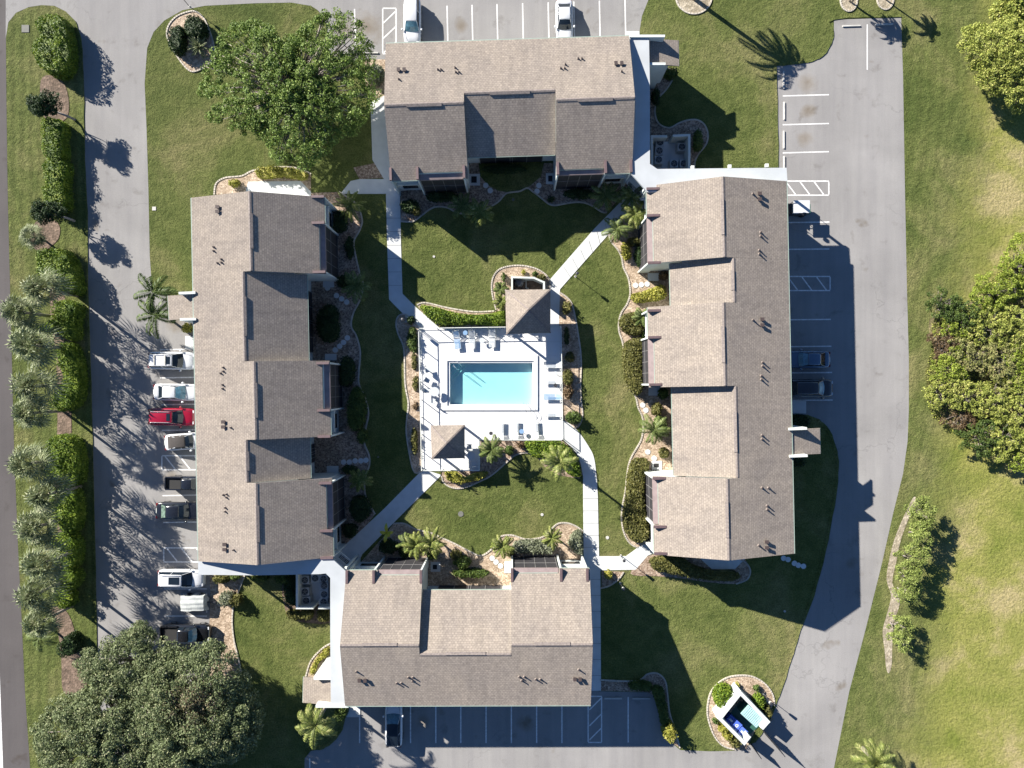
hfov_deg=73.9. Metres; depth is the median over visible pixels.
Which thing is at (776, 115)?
turf edge
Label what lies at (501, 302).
palm tree
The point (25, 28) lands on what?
access cover
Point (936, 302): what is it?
scrub tree
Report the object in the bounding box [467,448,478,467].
shower slab
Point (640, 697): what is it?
wheel stop
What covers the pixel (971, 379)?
undergrowth
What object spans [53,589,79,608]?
hedge
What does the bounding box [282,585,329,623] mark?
southwest bed
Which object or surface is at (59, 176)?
hedge
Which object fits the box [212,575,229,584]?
shrub
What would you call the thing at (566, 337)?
shrub
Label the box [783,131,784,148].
wheel stop
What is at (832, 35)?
turf edge
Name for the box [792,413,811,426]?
shrub
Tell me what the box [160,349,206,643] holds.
lot markings
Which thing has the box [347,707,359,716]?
ramp
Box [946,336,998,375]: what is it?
scrub tree
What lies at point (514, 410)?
deck joints
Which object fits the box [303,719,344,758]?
turf edge
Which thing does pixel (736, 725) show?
recycling bin
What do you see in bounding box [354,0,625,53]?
lot markings
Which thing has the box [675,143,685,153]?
air conditioner
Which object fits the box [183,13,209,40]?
shrub
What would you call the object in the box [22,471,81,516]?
fan palm
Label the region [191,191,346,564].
apartment building
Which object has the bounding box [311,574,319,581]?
air conditioner
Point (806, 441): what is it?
entry portico
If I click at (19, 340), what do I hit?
fan palm
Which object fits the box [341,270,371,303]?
palm tree
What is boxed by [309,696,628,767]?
lot markings
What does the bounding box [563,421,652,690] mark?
southeast path
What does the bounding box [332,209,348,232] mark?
shrub
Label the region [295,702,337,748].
palm tree
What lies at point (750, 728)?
bin store
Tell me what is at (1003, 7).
broadleaf tree
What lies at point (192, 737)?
oak tree
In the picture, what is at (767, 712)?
shrub
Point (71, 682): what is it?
mulch patch
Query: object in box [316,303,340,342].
shrub
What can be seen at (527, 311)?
gazebo
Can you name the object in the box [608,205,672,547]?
planting bed
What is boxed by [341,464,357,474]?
shrub
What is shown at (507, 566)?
door slab
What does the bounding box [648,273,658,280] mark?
door slab
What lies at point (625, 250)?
hedge
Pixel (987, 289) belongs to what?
scrub tree
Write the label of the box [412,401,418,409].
shrub
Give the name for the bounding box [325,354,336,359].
door slab
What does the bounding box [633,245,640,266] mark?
shrub
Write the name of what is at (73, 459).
hedge
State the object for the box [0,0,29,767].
street
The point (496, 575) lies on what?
planting bed
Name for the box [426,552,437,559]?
shrub
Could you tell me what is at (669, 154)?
condenser yard
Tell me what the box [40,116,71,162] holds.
hedge
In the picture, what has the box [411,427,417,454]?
shrub
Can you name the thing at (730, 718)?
recycling bin
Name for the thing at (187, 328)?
shrub
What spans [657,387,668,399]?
shrub
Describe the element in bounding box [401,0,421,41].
parked car
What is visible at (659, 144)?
air conditioner
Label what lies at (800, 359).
parked car
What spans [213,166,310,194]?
tree bed
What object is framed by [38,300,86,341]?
hedge
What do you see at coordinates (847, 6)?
palm ring bed
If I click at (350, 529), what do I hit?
shrub
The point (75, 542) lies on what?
hedge
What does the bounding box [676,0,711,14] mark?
palm ring bed
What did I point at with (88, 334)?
turf edge
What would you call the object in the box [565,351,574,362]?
shrub
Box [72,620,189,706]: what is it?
oak tree
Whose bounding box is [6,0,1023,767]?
lawn
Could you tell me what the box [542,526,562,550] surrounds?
palm tree
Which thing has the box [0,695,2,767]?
street edge line
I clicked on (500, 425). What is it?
sun lounger
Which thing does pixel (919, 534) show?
young tree
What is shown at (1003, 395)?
scrub tree
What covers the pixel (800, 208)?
utility cart
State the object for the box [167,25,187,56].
shrub
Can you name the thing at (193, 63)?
entry bed
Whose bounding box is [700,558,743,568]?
pad
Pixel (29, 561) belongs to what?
fan palm
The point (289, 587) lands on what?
hedge
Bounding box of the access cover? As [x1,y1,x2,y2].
[22,25,28,32]
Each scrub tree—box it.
[921,374,961,410]
[924,285,966,317]
[926,328,966,359]
[929,345,972,383]
[938,408,975,429]
[940,297,988,333]
[940,311,969,339]
[942,371,993,411]
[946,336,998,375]
[953,418,1010,459]
[965,300,1021,349]
[967,375,1015,426]
[969,270,1023,315]
[978,338,1023,392]
[979,413,1023,465]
[993,232,1023,304]
[995,299,1023,346]
[1001,343,1023,389]
[1002,378,1023,429]
[1005,430,1023,472]
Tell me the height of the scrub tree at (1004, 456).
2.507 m
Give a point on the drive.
(859, 271)
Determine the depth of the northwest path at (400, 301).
73.29 m
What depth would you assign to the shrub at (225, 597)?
72.48 m
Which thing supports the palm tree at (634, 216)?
on the planting bed at (631, 269)
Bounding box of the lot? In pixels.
[6,0,647,766]
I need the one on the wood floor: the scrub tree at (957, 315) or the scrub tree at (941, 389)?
the scrub tree at (957, 315)
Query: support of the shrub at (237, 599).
on the lot bed at (221, 621)
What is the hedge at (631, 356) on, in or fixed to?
on the planting bed at (631, 269)
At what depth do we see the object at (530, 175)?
73.28 m
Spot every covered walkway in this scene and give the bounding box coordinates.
[198,551,358,703]
[626,38,787,200]
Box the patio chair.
[423,388,428,392]
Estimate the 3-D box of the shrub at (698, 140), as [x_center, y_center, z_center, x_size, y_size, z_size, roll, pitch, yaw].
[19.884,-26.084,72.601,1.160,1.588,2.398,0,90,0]
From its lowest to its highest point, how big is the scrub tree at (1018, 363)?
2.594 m
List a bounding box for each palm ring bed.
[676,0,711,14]
[840,0,857,11]
[876,0,893,9]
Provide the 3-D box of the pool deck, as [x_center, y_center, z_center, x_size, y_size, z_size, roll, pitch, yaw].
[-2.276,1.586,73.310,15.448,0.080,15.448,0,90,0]
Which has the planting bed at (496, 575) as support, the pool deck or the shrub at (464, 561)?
the shrub at (464, 561)
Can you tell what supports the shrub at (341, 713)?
on the lawn at (946, 690)
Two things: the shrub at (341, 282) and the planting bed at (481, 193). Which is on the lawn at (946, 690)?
the planting bed at (481, 193)
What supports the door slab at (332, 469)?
on the planting bed at (336, 449)
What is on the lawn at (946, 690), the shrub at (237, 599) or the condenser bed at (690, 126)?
the condenser bed at (690, 126)
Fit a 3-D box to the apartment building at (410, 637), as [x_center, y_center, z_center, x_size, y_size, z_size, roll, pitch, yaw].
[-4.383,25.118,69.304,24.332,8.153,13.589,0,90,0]
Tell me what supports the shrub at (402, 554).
on the planting bed at (496, 575)
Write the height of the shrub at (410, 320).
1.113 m
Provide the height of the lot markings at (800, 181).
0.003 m
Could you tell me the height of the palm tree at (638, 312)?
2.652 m
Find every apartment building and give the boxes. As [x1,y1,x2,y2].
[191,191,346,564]
[340,555,592,706]
[384,35,634,195]
[637,176,794,559]
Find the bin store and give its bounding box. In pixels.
[712,683,784,758]
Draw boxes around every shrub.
[56,630,84,657]
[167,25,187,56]
[181,323,192,332]
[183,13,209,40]
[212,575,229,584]
[216,590,234,607]
[228,179,240,187]
[228,575,241,580]
[229,593,244,607]
[249,575,269,582]
[273,575,290,584]
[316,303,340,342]
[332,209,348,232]
[333,708,348,722]
[335,274,350,287]
[339,355,356,386]
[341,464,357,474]
[342,523,358,538]
[343,236,355,259]
[346,386,367,431]
[348,494,372,522]
[356,427,369,443]
[366,63,384,85]
[378,538,397,554]
[398,547,408,557]
[399,198,419,214]
[407,316,415,324]
[410,353,417,369]
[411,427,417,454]
[412,206,421,215]
[412,376,418,390]
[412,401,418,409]
[426,191,458,202]
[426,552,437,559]
[450,549,461,561]
[452,555,471,569]
[452,567,489,578]
[501,272,505,281]
[505,445,513,455]
[517,442,525,447]
[536,274,545,280]
[547,196,554,202]
[562,301,571,314]
[562,369,573,384]
[562,384,573,399]
[563,188,594,199]
[563,326,569,344]
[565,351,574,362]
[565,410,581,424]
[604,569,612,579]
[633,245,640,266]
[650,87,659,106]
[650,402,662,415]
[653,416,666,436]
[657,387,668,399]
[658,270,668,280]
[658,447,669,457]
[660,719,678,743]
[663,67,679,80]
[692,128,703,152]
[711,717,718,724]
[712,681,733,708]
[717,721,727,733]
[722,730,732,740]
[728,736,741,748]
[751,691,765,709]
[752,684,759,691]
[761,702,773,720]
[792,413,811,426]
[793,457,806,466]
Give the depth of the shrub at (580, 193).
72.63 m
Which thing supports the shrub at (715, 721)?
on the garden bed at (746, 682)
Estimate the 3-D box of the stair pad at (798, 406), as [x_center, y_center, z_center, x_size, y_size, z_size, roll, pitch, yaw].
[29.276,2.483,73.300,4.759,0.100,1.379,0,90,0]
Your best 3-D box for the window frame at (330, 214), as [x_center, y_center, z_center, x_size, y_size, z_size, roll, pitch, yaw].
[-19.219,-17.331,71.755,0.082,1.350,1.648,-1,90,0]
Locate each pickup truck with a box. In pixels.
[160,621,211,645]
[164,475,195,489]
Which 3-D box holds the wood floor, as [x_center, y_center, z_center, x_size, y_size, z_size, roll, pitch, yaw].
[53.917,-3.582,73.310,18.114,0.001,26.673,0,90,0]
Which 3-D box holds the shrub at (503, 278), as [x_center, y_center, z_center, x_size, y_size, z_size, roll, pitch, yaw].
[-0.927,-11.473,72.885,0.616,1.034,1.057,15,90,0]
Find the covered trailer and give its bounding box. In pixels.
[180,592,215,610]
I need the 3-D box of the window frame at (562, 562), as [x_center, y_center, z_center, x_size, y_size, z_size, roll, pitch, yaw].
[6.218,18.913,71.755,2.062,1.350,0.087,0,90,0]
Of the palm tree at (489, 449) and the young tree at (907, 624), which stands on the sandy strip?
the young tree at (907, 624)
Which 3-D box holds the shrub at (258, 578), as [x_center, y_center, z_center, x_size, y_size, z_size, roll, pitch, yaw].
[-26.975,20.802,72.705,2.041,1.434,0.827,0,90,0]
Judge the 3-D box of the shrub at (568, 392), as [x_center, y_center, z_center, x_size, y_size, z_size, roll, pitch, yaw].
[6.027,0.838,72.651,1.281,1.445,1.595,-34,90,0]
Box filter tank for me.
[514,279,528,288]
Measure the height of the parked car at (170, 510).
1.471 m
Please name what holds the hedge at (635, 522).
on the planting bed at (631, 269)
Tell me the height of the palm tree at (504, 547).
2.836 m
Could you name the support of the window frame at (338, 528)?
in the apartment building at (268, 398)
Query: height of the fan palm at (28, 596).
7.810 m
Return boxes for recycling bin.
[724,711,736,724]
[731,719,741,730]
[737,725,747,735]
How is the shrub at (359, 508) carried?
on the planting bed at (336, 449)
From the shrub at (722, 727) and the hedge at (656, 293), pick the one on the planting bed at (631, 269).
the hedge at (656, 293)
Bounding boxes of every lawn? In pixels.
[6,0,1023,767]
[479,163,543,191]
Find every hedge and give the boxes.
[30,13,78,81]
[35,248,87,296]
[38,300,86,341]
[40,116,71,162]
[41,158,74,214]
[45,433,89,485]
[49,341,88,411]
[49,484,87,534]
[51,532,87,569]
[51,566,85,590]
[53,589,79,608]
[254,164,308,180]
[282,575,295,607]
[286,608,313,620]
[309,646,329,674]
[316,609,329,622]
[406,327,417,352]
[419,305,505,326]
[444,471,488,484]
[512,538,555,554]
[524,439,581,476]
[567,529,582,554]
[618,312,644,335]
[621,241,631,260]
[621,337,643,395]
[621,457,649,542]
[627,237,639,246]
[627,678,652,691]
[630,284,666,303]
[648,555,739,581]
[652,684,669,726]
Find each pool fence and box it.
[418,329,422,470]
[419,326,560,328]
[423,439,561,470]
[560,327,562,438]
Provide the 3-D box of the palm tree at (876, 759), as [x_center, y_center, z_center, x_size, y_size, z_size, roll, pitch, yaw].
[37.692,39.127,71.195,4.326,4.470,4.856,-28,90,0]
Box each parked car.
[148,350,193,371]
[148,406,194,427]
[153,382,193,402]
[156,501,196,522]
[157,567,205,590]
[164,431,194,451]
[383,707,403,747]
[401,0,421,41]
[554,0,574,36]
[791,349,829,369]
[791,377,832,398]
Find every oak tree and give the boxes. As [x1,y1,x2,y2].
[29,659,182,767]
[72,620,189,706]
[123,637,265,767]
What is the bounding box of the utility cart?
[788,200,810,217]
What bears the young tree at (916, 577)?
on the lawn at (946, 690)
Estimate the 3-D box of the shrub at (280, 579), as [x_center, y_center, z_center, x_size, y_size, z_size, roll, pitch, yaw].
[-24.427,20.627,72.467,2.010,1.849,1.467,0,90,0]
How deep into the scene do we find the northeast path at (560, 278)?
73.29 m
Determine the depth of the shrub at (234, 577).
72.63 m
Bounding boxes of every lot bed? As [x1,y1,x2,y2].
[208,575,244,693]
[600,672,679,747]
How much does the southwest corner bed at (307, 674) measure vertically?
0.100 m
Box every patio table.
[430,387,438,395]
[467,452,474,459]
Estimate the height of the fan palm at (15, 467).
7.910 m
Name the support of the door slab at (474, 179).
on the planting bed at (481, 193)
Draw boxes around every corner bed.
[305,643,329,676]
[354,163,382,178]
[365,59,384,96]
[600,571,623,588]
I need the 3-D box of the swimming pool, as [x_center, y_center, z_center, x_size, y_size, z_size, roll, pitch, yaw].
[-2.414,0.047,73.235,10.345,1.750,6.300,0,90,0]
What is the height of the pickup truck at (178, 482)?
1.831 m
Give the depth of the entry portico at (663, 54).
68.46 m
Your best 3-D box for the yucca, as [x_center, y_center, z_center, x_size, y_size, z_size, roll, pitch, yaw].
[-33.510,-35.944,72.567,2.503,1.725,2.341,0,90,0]
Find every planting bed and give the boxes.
[311,191,375,543]
[361,522,582,585]
[400,163,627,222]
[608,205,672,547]
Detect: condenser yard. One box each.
[296,574,329,608]
[650,134,689,168]
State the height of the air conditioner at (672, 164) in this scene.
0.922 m
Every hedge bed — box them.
[417,302,505,327]
[630,554,750,584]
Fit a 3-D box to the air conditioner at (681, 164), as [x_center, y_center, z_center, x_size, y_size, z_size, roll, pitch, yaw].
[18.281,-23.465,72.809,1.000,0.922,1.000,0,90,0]
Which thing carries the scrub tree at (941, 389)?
on the lawn at (946, 690)
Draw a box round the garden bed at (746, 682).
[706,674,774,749]
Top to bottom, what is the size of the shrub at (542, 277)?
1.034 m
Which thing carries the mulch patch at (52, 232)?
on the lawn at (946, 690)
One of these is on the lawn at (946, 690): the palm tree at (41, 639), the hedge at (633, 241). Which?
the palm tree at (41, 639)
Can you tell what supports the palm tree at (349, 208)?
on the planting bed at (336, 449)
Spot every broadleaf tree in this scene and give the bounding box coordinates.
[196,6,382,172]
[956,13,1023,114]
[988,0,1023,21]
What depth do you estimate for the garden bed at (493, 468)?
73.30 m
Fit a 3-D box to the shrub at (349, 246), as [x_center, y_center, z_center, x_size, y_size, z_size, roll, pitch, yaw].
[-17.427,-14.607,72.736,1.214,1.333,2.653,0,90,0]
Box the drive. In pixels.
[305,17,908,767]
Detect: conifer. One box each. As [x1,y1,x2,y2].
[25,88,75,120]
[30,197,74,225]
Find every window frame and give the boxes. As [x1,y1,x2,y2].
[329,212,331,227]
[335,413,336,428]
[337,526,339,542]
[359,563,377,565]
[402,185,419,188]
[561,561,580,563]
[603,178,621,181]
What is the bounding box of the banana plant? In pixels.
[380,523,392,541]
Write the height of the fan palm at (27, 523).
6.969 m
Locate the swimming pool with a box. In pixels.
[441,355,537,413]
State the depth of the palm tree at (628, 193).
70.50 m
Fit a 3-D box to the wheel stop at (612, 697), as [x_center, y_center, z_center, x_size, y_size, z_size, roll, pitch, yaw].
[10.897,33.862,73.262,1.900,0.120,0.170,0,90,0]
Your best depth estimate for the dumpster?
71.78 m
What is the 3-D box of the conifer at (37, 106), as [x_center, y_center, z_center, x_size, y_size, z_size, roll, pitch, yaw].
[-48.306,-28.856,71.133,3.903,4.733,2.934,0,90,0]
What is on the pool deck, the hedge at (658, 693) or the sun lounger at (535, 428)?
the sun lounger at (535, 428)
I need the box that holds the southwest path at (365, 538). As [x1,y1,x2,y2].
[341,470,440,559]
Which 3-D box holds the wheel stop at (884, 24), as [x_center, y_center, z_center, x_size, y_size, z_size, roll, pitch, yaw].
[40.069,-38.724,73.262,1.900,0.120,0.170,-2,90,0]
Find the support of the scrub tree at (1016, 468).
on the wood floor
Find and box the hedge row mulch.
[50,288,71,565]
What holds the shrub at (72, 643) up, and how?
on the mulch patch at (71, 682)
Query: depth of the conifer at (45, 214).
70.09 m
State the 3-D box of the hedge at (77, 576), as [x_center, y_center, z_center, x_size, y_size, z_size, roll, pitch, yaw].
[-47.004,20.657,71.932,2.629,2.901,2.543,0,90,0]
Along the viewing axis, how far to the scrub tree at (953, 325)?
72.17 m
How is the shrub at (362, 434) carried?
on the planting bed at (336, 449)
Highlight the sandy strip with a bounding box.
[883,497,915,672]
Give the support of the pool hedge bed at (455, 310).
on the lawn at (946, 690)
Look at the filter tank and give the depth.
72.49 m
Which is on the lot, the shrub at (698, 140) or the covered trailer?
the covered trailer
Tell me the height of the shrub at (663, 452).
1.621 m
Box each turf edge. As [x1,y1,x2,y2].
[73,21,96,651]
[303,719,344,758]
[309,5,343,60]
[753,419,838,742]
[774,66,778,167]
[776,14,900,65]
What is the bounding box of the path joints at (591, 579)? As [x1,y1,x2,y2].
[387,223,607,675]
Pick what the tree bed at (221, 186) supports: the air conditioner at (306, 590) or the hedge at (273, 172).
the hedge at (273, 172)
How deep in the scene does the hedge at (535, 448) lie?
72.05 m
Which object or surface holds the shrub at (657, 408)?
on the planting bed at (631, 269)
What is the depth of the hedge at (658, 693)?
72.55 m
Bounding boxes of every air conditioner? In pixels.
[301,574,310,583]
[301,584,311,595]
[302,593,312,603]
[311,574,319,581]
[319,573,329,581]
[319,597,329,603]
[320,580,329,589]
[320,588,329,597]
[653,147,662,156]
[653,156,662,166]
[654,141,663,147]
[668,160,677,168]
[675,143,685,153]
[677,160,685,168]
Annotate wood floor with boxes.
[928,266,1023,455]
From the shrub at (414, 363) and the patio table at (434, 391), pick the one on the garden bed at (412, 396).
the shrub at (414, 363)
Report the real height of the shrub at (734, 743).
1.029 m
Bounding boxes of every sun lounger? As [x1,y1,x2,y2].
[453,330,460,348]
[469,331,474,348]
[489,329,494,346]
[497,421,503,438]
[512,420,517,438]
[531,420,538,438]
[544,362,560,367]
[544,378,560,383]
[544,394,560,399]
[544,410,561,416]
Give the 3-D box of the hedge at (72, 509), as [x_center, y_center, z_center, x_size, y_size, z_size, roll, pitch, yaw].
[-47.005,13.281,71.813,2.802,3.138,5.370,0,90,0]
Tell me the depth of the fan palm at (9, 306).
67.91 m
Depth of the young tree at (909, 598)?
71.27 m
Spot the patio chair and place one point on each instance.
(425, 390)
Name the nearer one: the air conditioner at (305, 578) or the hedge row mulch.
the air conditioner at (305, 578)
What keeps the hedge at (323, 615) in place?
on the southwest bed at (314, 619)
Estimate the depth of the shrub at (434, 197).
72.63 m
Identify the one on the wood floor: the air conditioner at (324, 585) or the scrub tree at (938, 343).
the scrub tree at (938, 343)
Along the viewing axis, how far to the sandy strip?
73.31 m
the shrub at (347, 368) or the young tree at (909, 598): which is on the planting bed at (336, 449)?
the shrub at (347, 368)
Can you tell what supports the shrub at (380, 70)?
on the shrub corner bed at (380, 62)
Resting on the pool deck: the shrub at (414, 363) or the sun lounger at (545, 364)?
the sun lounger at (545, 364)
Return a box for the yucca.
[186,36,208,58]
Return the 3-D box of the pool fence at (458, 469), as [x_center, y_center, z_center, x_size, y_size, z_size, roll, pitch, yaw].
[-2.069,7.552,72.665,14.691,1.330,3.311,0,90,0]
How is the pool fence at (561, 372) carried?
on the pool deck
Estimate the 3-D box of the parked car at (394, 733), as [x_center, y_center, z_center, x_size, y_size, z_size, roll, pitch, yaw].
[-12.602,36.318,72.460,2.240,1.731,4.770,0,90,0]
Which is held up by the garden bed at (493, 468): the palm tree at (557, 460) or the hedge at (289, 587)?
the palm tree at (557, 460)
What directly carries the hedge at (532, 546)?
on the planting bed at (496, 575)
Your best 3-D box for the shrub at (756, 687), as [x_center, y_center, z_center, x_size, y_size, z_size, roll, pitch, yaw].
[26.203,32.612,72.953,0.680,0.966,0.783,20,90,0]
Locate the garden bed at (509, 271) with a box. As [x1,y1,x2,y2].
[491,265,551,327]
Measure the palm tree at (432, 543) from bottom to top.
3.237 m
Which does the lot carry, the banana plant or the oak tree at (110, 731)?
the oak tree at (110, 731)
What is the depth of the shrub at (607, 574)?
72.77 m
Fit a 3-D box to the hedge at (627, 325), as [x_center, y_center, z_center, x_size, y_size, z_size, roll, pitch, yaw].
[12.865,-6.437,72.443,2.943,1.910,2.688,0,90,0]
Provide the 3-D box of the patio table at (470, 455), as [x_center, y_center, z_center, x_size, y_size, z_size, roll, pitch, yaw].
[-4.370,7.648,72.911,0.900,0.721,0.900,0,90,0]
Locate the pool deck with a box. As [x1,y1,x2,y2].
[419,327,562,469]
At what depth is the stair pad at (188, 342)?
73.25 m
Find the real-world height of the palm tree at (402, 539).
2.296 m
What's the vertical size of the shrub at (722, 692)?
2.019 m
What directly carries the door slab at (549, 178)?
on the planting bed at (481, 193)
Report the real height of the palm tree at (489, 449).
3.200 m
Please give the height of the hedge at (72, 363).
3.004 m
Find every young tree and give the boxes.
[885,612,914,643]
[891,584,923,603]
[893,542,932,573]
[894,628,913,653]
[895,558,922,596]
[903,495,937,533]
[908,516,933,557]
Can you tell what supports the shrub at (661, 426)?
on the planting bed at (631, 269)
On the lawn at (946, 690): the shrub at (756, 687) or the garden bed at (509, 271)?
the garden bed at (509, 271)
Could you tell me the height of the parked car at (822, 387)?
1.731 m
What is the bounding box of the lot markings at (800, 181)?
[783,24,867,400]
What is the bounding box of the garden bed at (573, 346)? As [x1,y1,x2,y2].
[559,292,582,427]
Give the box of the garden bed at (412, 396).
[395,313,421,473]
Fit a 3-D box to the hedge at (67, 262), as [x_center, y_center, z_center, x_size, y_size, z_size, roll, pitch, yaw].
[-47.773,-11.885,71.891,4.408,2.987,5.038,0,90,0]
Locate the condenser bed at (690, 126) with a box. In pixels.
[650,68,708,168]
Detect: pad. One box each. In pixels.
[185,336,192,348]
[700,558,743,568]
[792,401,805,412]
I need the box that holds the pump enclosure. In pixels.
[511,276,544,289]
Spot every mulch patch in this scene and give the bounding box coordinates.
[30,220,59,249]
[40,75,68,120]
[51,607,86,694]
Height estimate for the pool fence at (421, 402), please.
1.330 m
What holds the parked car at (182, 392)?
on the lot
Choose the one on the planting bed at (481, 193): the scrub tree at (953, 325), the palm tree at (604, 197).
the palm tree at (604, 197)
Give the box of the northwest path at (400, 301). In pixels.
[386,192,438,328]
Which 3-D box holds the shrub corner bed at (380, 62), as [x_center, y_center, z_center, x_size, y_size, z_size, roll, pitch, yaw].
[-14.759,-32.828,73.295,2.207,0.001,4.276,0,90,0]
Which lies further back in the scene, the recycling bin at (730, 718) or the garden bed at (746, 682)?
the garden bed at (746, 682)
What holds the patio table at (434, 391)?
on the pool deck
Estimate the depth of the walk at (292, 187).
73.28 m
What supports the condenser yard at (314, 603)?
on the lawn at (946, 690)
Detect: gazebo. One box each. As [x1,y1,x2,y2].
[430,425,464,458]
[505,289,550,334]
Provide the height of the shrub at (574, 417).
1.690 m
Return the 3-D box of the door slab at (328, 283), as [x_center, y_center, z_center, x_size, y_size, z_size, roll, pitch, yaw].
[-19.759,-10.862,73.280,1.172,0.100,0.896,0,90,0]
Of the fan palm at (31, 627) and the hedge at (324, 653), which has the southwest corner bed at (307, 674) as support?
the hedge at (324, 653)
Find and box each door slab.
[323,281,333,286]
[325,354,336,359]
[327,466,337,472]
[431,562,439,571]
[469,174,479,185]
[504,561,510,572]
[546,173,553,183]
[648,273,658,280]
[648,386,658,395]
[652,461,661,469]
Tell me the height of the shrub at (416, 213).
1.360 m
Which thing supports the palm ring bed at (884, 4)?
on the lawn at (946, 690)
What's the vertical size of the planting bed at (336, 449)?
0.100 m
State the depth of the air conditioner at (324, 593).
72.41 m
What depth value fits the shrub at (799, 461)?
72.39 m
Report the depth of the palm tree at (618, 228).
71.15 m
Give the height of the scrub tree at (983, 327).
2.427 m
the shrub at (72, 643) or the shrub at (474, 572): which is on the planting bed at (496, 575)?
the shrub at (474, 572)
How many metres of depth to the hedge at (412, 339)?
72.87 m
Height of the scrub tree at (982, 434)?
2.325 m
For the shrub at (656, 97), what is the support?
on the condenser bed at (690, 126)
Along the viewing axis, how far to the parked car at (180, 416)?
72.06 m
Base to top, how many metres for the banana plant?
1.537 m
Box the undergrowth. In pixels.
[925,250,1023,456]
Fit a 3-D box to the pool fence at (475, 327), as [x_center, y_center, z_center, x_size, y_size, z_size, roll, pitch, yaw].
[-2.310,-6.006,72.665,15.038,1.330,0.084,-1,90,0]
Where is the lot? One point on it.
(136, 540)
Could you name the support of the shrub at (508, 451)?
on the garden bed at (493, 468)
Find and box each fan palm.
[0,294,54,330]
[3,440,61,484]
[5,321,66,370]
[8,363,69,410]
[10,391,62,431]
[12,504,65,547]
[12,572,72,615]
[18,223,46,251]
[18,534,72,583]
[19,265,78,310]
[21,599,73,638]
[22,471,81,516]
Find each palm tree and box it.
[26,623,59,651]
[133,273,178,315]
[136,296,175,338]
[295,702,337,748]
[333,190,366,222]
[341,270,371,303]
[348,469,372,491]
[395,532,411,552]
[401,531,428,559]
[415,526,446,559]
[448,192,475,218]
[465,198,493,226]
[478,434,505,462]
[490,534,514,558]
[492,295,505,310]
[493,282,509,294]
[540,444,579,481]
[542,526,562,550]
[588,182,621,210]
[601,215,633,243]
[615,183,643,211]
[621,201,645,228]
[632,307,646,326]
[638,414,671,444]
[850,739,896,767]
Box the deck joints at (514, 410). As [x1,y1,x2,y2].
[421,329,560,438]
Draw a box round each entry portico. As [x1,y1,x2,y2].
[167,291,196,322]
[302,656,348,707]
[629,35,678,88]
[788,425,820,457]
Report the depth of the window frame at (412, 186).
71.94 m
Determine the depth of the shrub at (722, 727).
72.77 m
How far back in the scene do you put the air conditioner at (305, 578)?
72.41 m
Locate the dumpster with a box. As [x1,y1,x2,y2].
[737,700,762,727]
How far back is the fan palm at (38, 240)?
70.97 m
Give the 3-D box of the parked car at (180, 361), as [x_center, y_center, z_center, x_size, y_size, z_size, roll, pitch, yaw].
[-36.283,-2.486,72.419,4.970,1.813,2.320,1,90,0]
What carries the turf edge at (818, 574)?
on the lawn at (946, 690)
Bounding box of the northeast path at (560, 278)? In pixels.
[550,197,633,325]
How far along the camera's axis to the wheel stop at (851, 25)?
73.20 m
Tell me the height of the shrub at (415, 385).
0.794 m
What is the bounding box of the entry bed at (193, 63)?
[166,10,214,71]
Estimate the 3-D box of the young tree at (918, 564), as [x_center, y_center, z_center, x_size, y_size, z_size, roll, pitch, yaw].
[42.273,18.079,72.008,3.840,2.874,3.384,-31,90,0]
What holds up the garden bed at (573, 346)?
on the lawn at (946, 690)
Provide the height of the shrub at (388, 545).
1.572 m
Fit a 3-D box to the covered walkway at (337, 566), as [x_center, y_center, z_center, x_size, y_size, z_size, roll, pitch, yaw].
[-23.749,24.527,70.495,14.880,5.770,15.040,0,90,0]
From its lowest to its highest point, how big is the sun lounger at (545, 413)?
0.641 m
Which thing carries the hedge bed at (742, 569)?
on the lawn at (946, 690)
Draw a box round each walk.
[246,181,310,195]
[342,96,405,193]
[626,31,638,34]
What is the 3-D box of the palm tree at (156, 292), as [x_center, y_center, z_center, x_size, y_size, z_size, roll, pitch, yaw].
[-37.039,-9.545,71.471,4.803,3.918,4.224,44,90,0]
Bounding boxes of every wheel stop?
[604,697,621,698]
[632,697,649,698]
[783,102,784,119]
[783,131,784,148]
[842,25,860,26]
[875,23,892,25]
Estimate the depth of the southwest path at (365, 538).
73.29 m
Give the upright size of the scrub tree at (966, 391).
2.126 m
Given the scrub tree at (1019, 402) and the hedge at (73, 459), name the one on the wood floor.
the scrub tree at (1019, 402)
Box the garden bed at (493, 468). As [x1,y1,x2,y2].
[441,440,581,488]
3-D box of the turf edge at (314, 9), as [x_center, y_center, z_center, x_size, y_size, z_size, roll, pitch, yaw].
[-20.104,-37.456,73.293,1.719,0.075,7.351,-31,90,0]
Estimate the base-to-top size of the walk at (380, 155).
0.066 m
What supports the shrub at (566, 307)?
on the garden bed at (573, 346)
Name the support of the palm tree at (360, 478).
on the planting bed at (336, 449)
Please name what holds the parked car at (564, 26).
on the lot

